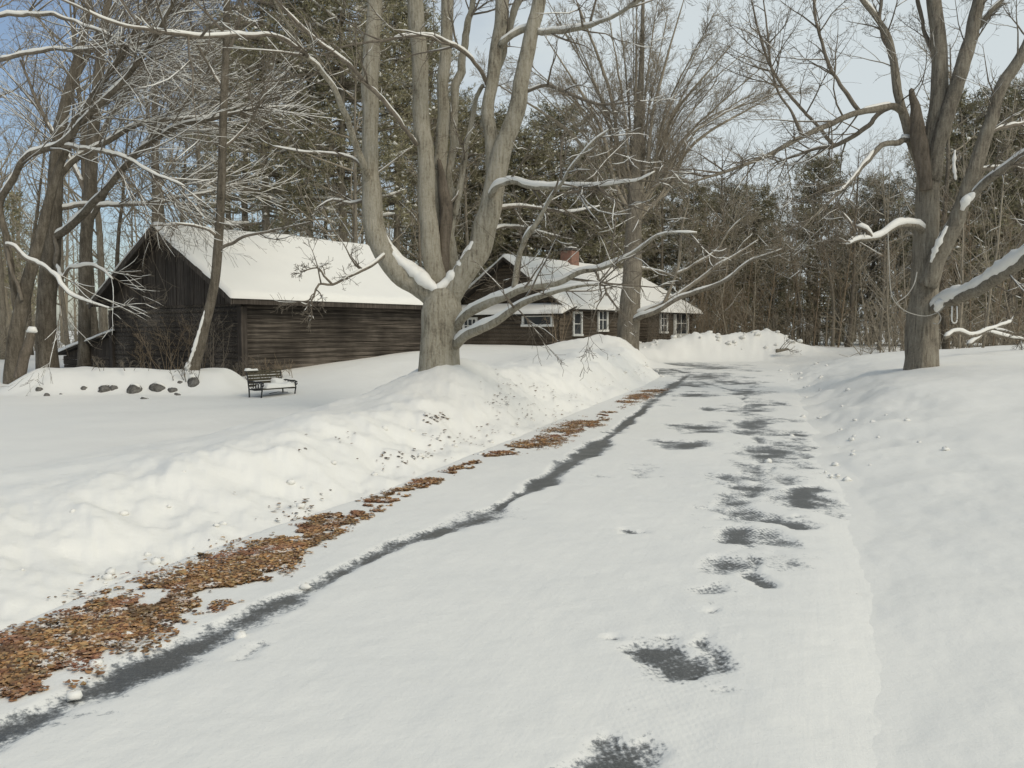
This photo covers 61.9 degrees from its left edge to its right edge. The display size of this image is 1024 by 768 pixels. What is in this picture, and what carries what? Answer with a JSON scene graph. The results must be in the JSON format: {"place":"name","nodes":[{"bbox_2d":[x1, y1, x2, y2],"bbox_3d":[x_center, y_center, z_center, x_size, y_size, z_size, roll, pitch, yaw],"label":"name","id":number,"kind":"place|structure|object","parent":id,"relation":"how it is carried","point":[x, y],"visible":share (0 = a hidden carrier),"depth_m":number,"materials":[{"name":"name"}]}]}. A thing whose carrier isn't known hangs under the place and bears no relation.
{"place":"outdoors","nodes":[
{"label":"outdoors","id":0,"kind":"place"},
{"bbox_2d":[0,362,881,767],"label":"driveway","id":1,"kind":"structure","parent":0,"point":[674,574],"depth_m":4.54,"materials":[{"name":"snow"}]},
{"bbox_2d":[0,388,669,700],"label":"leaf litter","id":2,"kind":"object","parent":1,"relation":"on","point":[61,643],"visible":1,"depth_m":4.91,"materials":[{"name":"brown plant"}]},
{"bbox_2d":[0,328,1023,767],"bbox_3d":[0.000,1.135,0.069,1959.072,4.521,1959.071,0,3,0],"label":"ground","id":3,"kind":"structure","parent":0,"point":[936,532],"depth_m":9.00,"materials":[{"name":"snow"}]},
{"bbox_2d":[13,326,37,378],"bbox_3d":[-12.703,-0.813,22.280,0.648,1.385,0.315,0,3,0],"label":"tree stump","id":4,"kind":"object","parent":3,"relation":"on","point":[21,368],"visible":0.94,"depth_m":22.18,"materials":[{"name":"brown wood"}]},
{"bbox_2d":[0,62,52,359],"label":"bare tree","id":5,"kind":"object","parent":3,"relation":"on","point":[2,306],"visible":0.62,"depth_m":38.18,"materials":[{"name":"plant"}]},
{"bbox_2d":[0,0,73,180],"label":"bare tree","id":6,"kind":"object","parent":3,"relation":"on","point":[32,160],"visible":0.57,"depth_m":31.51,"materials":[{"name":"brown wood"}]},
{"bbox_2d":[0,33,77,354],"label":"bare tree","id":7,"kind":"object","parent":3,"relation":"on","point":[35,225],"visible":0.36,"depth_m":44.58,"materials":[{"name":"brown wood"}]},
{"bbox_2d":[0,75,130,345],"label":"bare tree","id":8,"kind":"object","parent":3,"relation":"on","point":[62,304],"visible":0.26,"depth_m":52.46,"materials":[{"name":"brown wood"}]},
{"bbox_2d":[0,0,141,332],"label":"bare tree","id":9,"kind":"object","parent":3,"relation":"on","point":[99,255],"visible":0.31,"depth_m":40.22,"materials":[{"name":"brown wood"}]},
{"bbox_2d":[0,0,145,336],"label":"bare tree","id":10,"kind":"object","parent":3,"relation":"on","point":[94,324],"visible":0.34,"depth_m":33.23,"materials":[{"name":"plant"}]},
{"bbox_2d":[58,329,115,367],"bbox_3d":[-14.672,-1.082,30.664,2.823,1.832,1.951,1,4,21],"label":"lean to","id":11,"kind":"object","parent":3,"relation":"on","point":[70,357],"visible":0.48,"depth_m":29.92,"materials":[{"name":"wood"}]},
{"bbox_2d":[67,145,150,274],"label":"bare tree","id":12,"kind":"object","parent":3,"relation":"on","point":[131,219],"visible":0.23,"depth_m":54.74,"materials":[{"name":"plant"}]},
{"bbox_2d":[70,20,183,266],"bbox_3d":[-20.773,-10.885,47.300,6.674,19.646,5.729,3,5,39],"label":"tree","id":13,"kind":"object","parent":3,"relation":"on","point":[120,220],"visible":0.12,"depth_m":47.50,"materials":[{"name":"plant"}]},
{"bbox_2d":[0,0,272,365],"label":"leaning maple","id":14,"kind":"object","parent":3,"relation":"on","point":[88,189],"visible":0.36,"depth_m":29.55,"materials":[{"name":"brown plant"}]},
{"bbox_2d":[71,0,213,238],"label":"bare tree","id":15,"kind":"object","parent":3,"relation":"on","point":[138,174],"visible":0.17,"depth_m":43.01,"materials":[{"name":"brown wood"}]},
{"bbox_2d":[0,0,289,392],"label":"leaning maple","id":16,"kind":"object","parent":3,"relation":"on","point":[24,287],"visible":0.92,"depth_m":22.08,"materials":[{"name":"brown plant"}]},
{"bbox_2d":[117,316,211,369],"bbox_3d":[-10.283,-1.158,25.361,2.653,1.891,1.651,-2,4,-29],"label":"shrub","id":17,"kind":"object","parent":3,"relation":"on","point":[189,339],"visible":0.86,"depth_m":25.57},
{"bbox_2d":[66,1,266,233],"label":"bare tree","id":18,"kind":"object","parent":3,"relation":"on","point":[198,187],"visible":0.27,"depth_m":31.91,"materials":[{"name":"brown wood"}]},
{"bbox_2d":[72,0,280,222],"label":"bare tree","id":19,"kind":"object","parent":3,"relation":"on","point":[156,190],"visible":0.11,"depth_m":37.24,"materials":[{"name":"brown wood"}]},
{"bbox_2d":[144,42,231,222],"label":"bare tree","id":20,"kind":"object","parent":3,"relation":"on","point":[177,176],"visible":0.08,"depth_m":50.01,"materials":[{"name":"plant"}]},
{"bbox_2d":[35,0,356,368],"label":"leaning maple","id":21,"kind":"object","parent":3,"relation":"on","point":[45,319],"visible":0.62,"depth_m":25.50,"materials":[{"name":"brown plant"}]},
{"bbox_2d":[186,305,237,367],"bbox_3d":[-8.595,-1.199,24.334,1.360,2.267,1.347,-2,4,-23],"label":"shrub","id":22,"kind":"object","parent":3,"relation":"on","point":[212,358],"visible":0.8,"depth_m":24.32,"materials":[{"name":"brown plant"}]},
{"bbox_2d":[143,8,296,231],"bbox_3d":[-18.830,-12.781,55.298,9.507,22.515,9.832,1,4,9],"label":"pine tree","id":23,"kind":"object","parent":3,"relation":"on","point":[250,229],"visible":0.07,"depth_m":54.71,"materials":[{"name":"plant"}]},
{"bbox_2d":[129,0,340,369],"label":"young tree","id":24,"kind":"object","parent":3,"relation":"on","point":[198,347],"visible":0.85,"depth_m":21.85,"materials":[{"name":"brown plant"}]},
{"bbox_2d":[87,222,422,375],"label":"log barn","id":25,"kind":"structure","parent":3,"relation":"on","point":[369,312],"depth_m":27.37,"materials":[{"name":"wood"}]},
{"bbox_2d":[171,0,361,238],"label":"pine tree","id":26,"kind":"object","parent":3,"relation":"on","point":[260,41],"visible":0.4,"depth_m":39.73,"materials":[{"name":"plant"}]},
{"bbox_2d":[184,0,356,230],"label":"bare tree","id":27,"kind":"object","parent":3,"relation":"on","point":[244,206],"visible":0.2,"depth_m":40.41,"materials":[{"name":"brown wood"}]},
{"bbox_2d":[244,368,297,397],"bbox_3d":[-5.925,0.030,21.062,0.667,0.863,1.137,2,4,33],"label":"garden bench","id":28,"kind":"object","parent":3,"relation":"on","point":[276,381],"visible":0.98,"depth_m":21.02,"materials":[{"name":"wood"}]},
{"bbox_2d":[227,0,389,237],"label":"pine tree","id":29,"kind":"object","parent":3,"relation":"on","point":[308,83],"visible":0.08,"depth_m":45.60,"materials":[{"name":"plant"}]},
{"bbox_2d":[246,1,417,249],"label":"tree","id":30,"kind":"object","parent":3,"relation":"on","point":[355,191],"visible":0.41,"depth_m":36.08,"materials":[{"name":"brown wood"}]},
{"bbox_2d":[235,0,437,241],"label":"pine tree","id":31,"kind":"object","parent":3,"relation":"on","point":[384,80],"visible":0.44,"depth_m":40.67,"materials":[{"name":"plant"}]},
{"bbox_2d":[10,0,733,378],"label":"maple tree","id":32,"kind":"object","parent":3,"relation":"on","point":[440,282],"visible":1,"depth_m":14.73,"materials":[{"name":"grey plant"}]},
{"bbox_2d":[320,0,481,251],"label":"pine tree","id":33,"kind":"object","parent":3,"relation":"on","point":[389,202],"visible":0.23,"depth_m":48.33,"materials":[{"name":"green wood"}]},
{"bbox_2d":[186,369,641,561],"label":"scattered leaves","id":34,"kind":"object","parent":3,"relation":"on","point":[204,555],"visible":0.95,"depth_m":9.83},
{"bbox_2d":[358,26,483,267],"bbox_3d":[-5.904,-12.883,57.098,9.852,21.712,10.102,-3,5,-41],"label":"pine tree","id":35,"kind":"object","parent":3,"relation":"on","point":[414,202],"visible":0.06,"depth_m":56.36,"materials":[{"name":"plant"}]},
{"bbox_2d":[348,48,494,300],"bbox_3d":[-4.956,-9.229,44.539,8.193,15.810,6.371,0,3,-2],"label":"pine tree","id":36,"kind":"object","parent":3,"relation":"on","point":[418,247],"visible":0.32,"depth_m":44.86,"materials":[{"name":"plant"}]},
{"bbox_2d":[379,0,482,217],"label":"bare tree","id":37,"kind":"object","parent":3,"relation":"on","point":[430,82],"visible":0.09,"depth_m":50.95,"materials":[{"name":"brown wood"}]},
{"bbox_2d":[392,92,519,281],"bbox_3d":[-3.825,-10.775,57.277,10.265,17.257,9.584,-3,4,-36],"label":"pine tree","id":38,"kind":"object","parent":3,"relation":"on","point":[477,146],"visible":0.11,"depth_m":56.25,"materials":[{"name":"plant"}]},
{"bbox_2d":[433,80,508,282],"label":"pine tree","id":39,"kind":"object","parent":3,"relation":"on","point":[465,216],"visible":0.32,"depth_m":50.17,"materials":[{"name":"plant"}]},
{"bbox_2d":[21,328,949,701],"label":"snow clods","id":40,"kind":"object","parent":3,"relation":"on","point":[77,694],"visible":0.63,"depth_m":8.02,"materials":[{"name":"snow"}]},
{"bbox_2d":[456,102,539,275],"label":"pine tree","id":41,"kind":"object","parent":3,"relation":"on","point":[499,115],"visible":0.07,"depth_m":57.87,"materials":[{"name":"plant"}]},
{"bbox_2d":[0,102,1002,344],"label":"distant woods","id":42,"kind":"object","parent":3,"relation":"on","point":[19,264],"visible":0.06,"depth_m":76.43,"materials":[{"name":"plant"}]},
{"bbox_2d":[0,278,1023,362],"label":"undergrowth","id":43,"kind":"object","parent":3,"relation":"on","point":[844,333],"visible":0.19,"depth_m":45.54,"materials":[{"name":"plant"}]},
{"bbox_2d":[0,189,1023,342],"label":"distant evergreens","id":44,"kind":"object","parent":3,"relation":"on","point":[7,207],"visible":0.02,"depth_m":70.26,"materials":[{"name":"plant"}]},
{"bbox_2d":[467,120,586,277],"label":"pine tree","id":45,"kind":"object","parent":3,"relation":"on","point":[524,196],"visible":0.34,"depth_m":54.58,"materials":[{"name":"plant"}]},
{"bbox_2d":[503,97,624,263],"bbox_3d":[3.475,-10.793,58.550,10.430,17.536,9.739,3,4,38],"label":"pine tree","id":46,"kind":"object","parent":3,"relation":"on","point":[552,112],"visible":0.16,"depth_m":57.54,"materials":[{"name":"plant"}]},
{"bbox_2d":[461,247,702,345],"bbox_3d":[4.086,-4.918,50.641,8.526,6.272,16.470,3,4,38],"label":"log cabin","id":47,"kind":"object","parent":3,"relation":"on","point":[509,331],"visible":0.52,"depth_m":45.39,"materials":[{"name":"wood"}]},
{"bbox_2d":[521,315,553,326],"bbox_3d":[1.272,-3.189,42.851,2.000,0.624,0.131,3,4,38],"label":"window","id":48,"kind":"structure","parent":47,"relation":"in","point":[536,320],"depth_m":42.83,"materials":[{"name":"white glass"}]},
{"bbox_2d":[673,314,688,337],"bbox_3d":[10.579,-3.790,53.295,0.131,1.820,2.050,3,4,38],"label":"window","id":49,"kind":"structure","parent":47,"relation":"in","point":[682,317],"depth_m":53.23,"materials":[{"name":"white glass"}]},
{"bbox_2d":[536,144,647,272],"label":"pine tree","id":50,"kind":"object","parent":3,"relation":"on","point":[591,248],"visible":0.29,"depth_m":54.62,"materials":[{"name":"plant"}]},
{"bbox_2d":[574,139,674,292],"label":"pine tree","id":51,"kind":"object","parent":3,"relation":"on","point":[653,277],"visible":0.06,"depth_m":60.46,"materials":[{"name":"plant"}]},
{"bbox_2d":[470,0,820,349],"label":"shade tree","id":52,"kind":"object","parent":3,"relation":"on","point":[636,313],"visible":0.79,"depth_m":39.59,"materials":[{"name":"plant"}]},
{"bbox_2d":[615,158,708,320],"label":"pine tree","id":53,"kind":"object","parent":3,"relation":"on","point":[657,259],"visible":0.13,"depth_m":62.56,"materials":[{"name":"plant"}]},
{"bbox_2d":[620,93,705,288],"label":"tree","id":54,"kind":"object","parent":3,"relation":"on","point":[662,230],"visible":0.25,"depth_m":54.49,"materials":[{"name":"brown wood"}]},
{"bbox_2d":[641,302,691,341],"bbox_3d":[8.803,-3.562,49.000,2.869,2.749,2.734,0,3,0],"label":"shrub","id":55,"kind":"object","parent":3,"relation":"on","point":[658,331],"visible":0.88,"depth_m":48.77,"materials":[{"name":"brown plant"}]},
{"bbox_2d":[650,177,735,329],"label":"pine tree","id":56,"kind":"object","parent":3,"relation":"on","point":[701,206],"visible":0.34,"depth_m":60.93,"materials":[{"name":"plant"}]},
{"bbox_2d":[643,140,747,331],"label":"bare tree","id":57,"kind":"object","parent":3,"relation":"on","point":[692,268],"visible":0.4,"depth_m":58.99,"materials":[{"name":"brown wood"}]},
{"bbox_2d":[683,198,730,331],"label":"sapling","id":58,"kind":"object","parent":3,"relation":"on","point":[716,226],"visible":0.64,"depth_m":54.58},
{"bbox_2d":[689,273,749,333],"bbox_3d":[12.543,-4.575,51.256,4.541,4.774,4.866,0,3,0],"label":"shrub","id":59,"kind":"object","parent":3,"relation":"on","point":[705,323],"visible":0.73,"depth_m":51.47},
{"bbox_2d":[682,175,759,332],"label":"bare tree","id":60,"kind":"object","parent":3,"relation":"on","point":[712,226],"visible":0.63,"depth_m":55.92,"materials":[{"name":"plant"}]},
{"bbox_2d":[699,212,744,334],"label":"sapling","id":61,"kind":"object","parent":3,"relation":"on","point":[720,285],"visible":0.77,"depth_m":50.30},
{"bbox_2d":[692,125,753,334],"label":"bare tree","id":62,"kind":"object","parent":3,"relation":"on","point":[724,179],"visible":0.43,"depth_m":64.52,"materials":[{"name":"brown wood"}]},
{"bbox_2d":[693,193,755,331],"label":"sapling","id":63,"kind":"object","parent":3,"relation":"on","point":[732,238],"visible":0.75,"depth_m":51.37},
{"bbox_2d":[699,135,759,326],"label":"bare tree","id":64,"kind":"object","parent":3,"relation":"on","point":[731,186],"visible":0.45,"depth_m":59.91,"materials":[{"name":"plant"}]},
{"bbox_2d":[694,177,767,325],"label":"pine tree","id":65,"kind":"object","parent":3,"relation":"on","point":[724,191],"visible":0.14,"depth_m":66.73,"materials":[{"name":"plant"}]},
{"bbox_2d":[705,177,759,332],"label":"bare tree","id":66,"kind":"object","parent":3,"relation":"on","point":[735,249],"visible":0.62,"depth_m":55.66,"materials":[{"name":"plant"}]},
{"bbox_2d":[691,177,786,330],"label":"sapling","id":67,"kind":"object","parent":3,"relation":"on","point":[743,280],"visible":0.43,"depth_m":56.72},
{"bbox_2d":[708,269,793,333],"bbox_3d":[14.873,-4.879,54.083,5.830,5.067,4.651,-1,4,-18],"label":"shrub","id":68,"kind":"object","parent":3,"relation":"on","point":[730,314],"visible":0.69,"depth_m":53.70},
{"bbox_2d":[708,183,805,332],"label":"pine tree","id":69,"kind":"object","parent":3,"relation":"on","point":[762,206],"visible":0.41,"depth_m":59.07,"materials":[{"name":"plant"}]},
{"bbox_2d":[744,219,795,329],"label":"sapling","id":70,"kind":"object","parent":3,"relation":"on","point":[772,292],"visible":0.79,"depth_m":51.98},
{"bbox_2d":[734,201,811,329],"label":"bare tree","id":71,"kind":"object","parent":3,"relation":"on","point":[772,320],"visible":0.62,"depth_m":54.84,"materials":[{"name":"brown wood"}]},
{"bbox_2d":[755,176,815,342],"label":"bare tree","id":72,"kind":"object","parent":3,"relation":"on","point":[799,330],"visible":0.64,"depth_m":53.78,"materials":[{"name":"plant"}]},
{"bbox_2d":[755,186,849,343],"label":"sapling","id":73,"kind":"object","parent":3,"relation":"on","point":[800,303],"visible":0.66,"depth_m":53.44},
{"bbox_2d":[771,170,858,345],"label":"sapling","id":74,"kind":"object","parent":3,"relation":"on","point":[827,311],"visible":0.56,"depth_m":53.28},
{"bbox_2d":[776,165,856,346],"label":"bare tree","id":75,"kind":"object","parent":3,"relation":"on","point":[832,343],"visible":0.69,"depth_m":51.87,"materials":[{"name":"plant"}]},
{"bbox_2d":[798,230,842,345],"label":"sapling","id":76,"kind":"object","parent":3,"relation":"on","point":[816,318],"visible":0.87,"depth_m":50.67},
{"bbox_2d":[765,151,876,344],"bbox_3d":[20.425,-8.985,57.924,7.155,13.739,7.416,-1,4,-10],"label":"pine tree","id":77,"kind":"object","parent":3,"relation":"on","point":[809,176],"visible":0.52,"depth_m":56.99,"materials":[{"name":"plant"}]},
{"bbox_2d":[625,0,1023,369],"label":"maple tree","id":78,"kind":"object","parent":3,"relation":"on","point":[932,247],"visible":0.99,"depth_m":19.74,"materials":[{"name":"grey plant"}]},
{"bbox_2d":[790,158,858,344],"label":"bare tree","id":79,"kind":"object","parent":3,"relation":"on","point":[837,334],"visible":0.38,"depth_m":55.65,"materials":[{"name":"plant"}]},
{"bbox_2d":[816,198,877,346],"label":"sapling","id":80,"kind":"object","parent":3,"relation":"on","point":[843,299],"visible":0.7,"depth_m":49.22,"materials":[{"name":"plant"}]},
{"bbox_2d":[815,164,882,344],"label":"sapling","id":81,"kind":"object","parent":3,"relation":"on","point":[840,298],"visible":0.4,"depth_m":55.54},
{"bbox_2d":[827,205,878,346],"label":"sapling","id":82,"kind":"object","parent":3,"relation":"on","point":[856,286],"visible":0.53,"depth_m":51.34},
{"bbox_2d":[817,187,901,346],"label":"sapling","id":83,"kind":"object","parent":3,"relation":"on","point":[861,287],"visible":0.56,"depth_m":50.95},
{"bbox_2d":[819,116,901,346],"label":"bare tree","id":84,"kind":"object","parent":3,"relation":"on","point":[847,341],"visible":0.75,"depth_m":49.52,"materials":[{"name":"brown wood"}]},
{"bbox_2d":[824,167,903,344],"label":"sapling","id":85,"kind":"object","parent":3,"relation":"on","point":[867,254],"visible":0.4,"depth_m":53.96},
{"bbox_2d":[822,171,911,343],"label":"pine tree","id":86,"kind":"object","parent":3,"relation":"on","point":[882,226],"visible":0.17,"depth_m":60.93,"materials":[{"name":"plant"}]},
{"bbox_2d":[844,136,911,351],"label":"sapling","id":87,"kind":"object","parent":3,"relation":"on","point":[886,303],"visible":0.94,"depth_m":32.74,"materials":[{"name":"plant"}]},
{"bbox_2d":[860,158,911,344],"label":"bare tree","id":88,"kind":"object","parent":3,"relation":"on","point":[871,266],"visible":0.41,"depth_m":56.74,"materials":[{"name":"plant"}]},
{"bbox_2d":[868,229,909,350],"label":"sapling","id":89,"kind":"object","parent":3,"relation":"on","point":[891,246],"visible":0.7,"depth_m":38.93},
{"bbox_2d":[838,132,950,350],"bbox_3d":[20.747,-7.568,46.121,6.372,12.296,4.956,-3,5,-45],"label":"bare tree","id":90,"kind":"object","parent":3,"relation":"on","point":[883,264],"visible":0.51,"depth_m":46.52,"materials":[{"name":"brown wood"}]},
{"bbox_2d":[864,154,968,345],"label":"bare tree","id":91,"kind":"object","parent":3,"relation":"on","point":[899,266],"visible":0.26,"depth_m":52.69,"materials":[{"name":"plant"}]},
{"bbox_2d":[876,149,982,330],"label":"pine tree","id":92,"kind":"object","parent":3,"relation":"on","point":[913,193],"visible":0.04,"depth_m":59.40,"materials":[{"name":"plant"}]},
{"bbox_2d":[891,150,998,334],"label":"bare tree","id":93,"kind":"object","parent":3,"relation":"on","point":[954,253],"visible":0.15,"depth_m":49.85,"materials":[{"name":"brown wood"}]},
{"bbox_2d":[870,0,1020,348],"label":"bare tree","id":94,"kind":"object","parent":3,"relation":"on","point":[943,321],"visible":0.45,"depth_m":37.91,"materials":[{"name":"brown wood"}]},
{"bbox_2d":[884,87,1023,345],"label":"pine tree","id":95,"kind":"object","parent":3,"relation":"on","point":[955,135],"visible":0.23,"depth_m":50.37,"materials":[{"name":"plant"}]},
{"bbox_2d":[906,155,1006,347],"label":"bare tree","id":96,"kind":"object","parent":3,"relation":"on","point":[962,346],"visible":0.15,"depth_m":41.73,"materials":[{"name":"brown wood"}]},
{"bbox_2d":[913,90,1023,345],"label":"pine tree","id":97,"kind":"object","parent":3,"relation":"on","point":[987,202],"visible":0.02,"depth_m":52.75,"materials":[{"name":"plant"}]},
{"bbox_2d":[941,188,1002,347],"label":"sapling","id":98,"kind":"object","parent":3,"relation":"on","point":[970,310],"visible":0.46,"depth_m":35.70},
{"bbox_2d":[939,108,1022,348],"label":"sapling","id":99,"kind":"object","parent":3,"relation":"on","point":[961,283],"visible":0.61,"depth_m":31.54,"materials":[{"name":"plant"}]},
{"bbox_2d":[940,74,1023,344],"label":"pine tree","id":100,"kind":"object","parent":3,"relation":"on","point":[1010,101],"visible":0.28,"depth_m":49.12,"materials":[{"name":"plant"}]},
{"bbox_2d":[942,69,1023,347],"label":"sapling","id":101,"kind":"object","parent":3,"relation":"on","point":[985,267],"visible":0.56,"depth_m":28.74,"materials":[{"name":"plant"}]},
{"bbox_2d":[943,295,1022,339],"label":"fallen branch","id":102,"kind":"object","parent":3,"relation":"on","point":[960,331],"visible":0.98,"depth_m":23.34,"materials":[{"name":"white wood"}]},
{"bbox_2d":[951,167,1019,345],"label":"sapling","id":103,"kind":"object","parent":3,"relation":"on","point":[984,221],"visible":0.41,"depth_m":39.04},
{"bbox_2d":[960,124,1023,344],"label":"sapling","id":104,"kind":"object","parent":3,"relation":"on","point":[994,201],"visible":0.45,"depth_m":37.07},
{"bbox_2d":[966,204,1023,345],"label":"sapling","id":105,"kind":"object","parent":3,"relation":"on","point":[998,308],"visible":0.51,"depth_m":35.06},
{"bbox_2d":[966,330,1023,349],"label":"fallen branch","id":106,"kind":"object","parent":3,"relation":"on","point":[971,341],"visible":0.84,"depth_m":24.98,"materials":[{"name":"white wood"}]},
{"bbox_2d":[992,65,1023,343],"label":"bare tree","id":107,"kind":"object","parent":3,"relation":"on","point":[1011,280],"visible":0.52,"depth_m":39.57,"materials":[{"name":"brown wood"}]},
{"bbox_2d":[0,0,1023,330],"label":"sky","id":108,"kind":"structure","parent":0,"point":[1000,50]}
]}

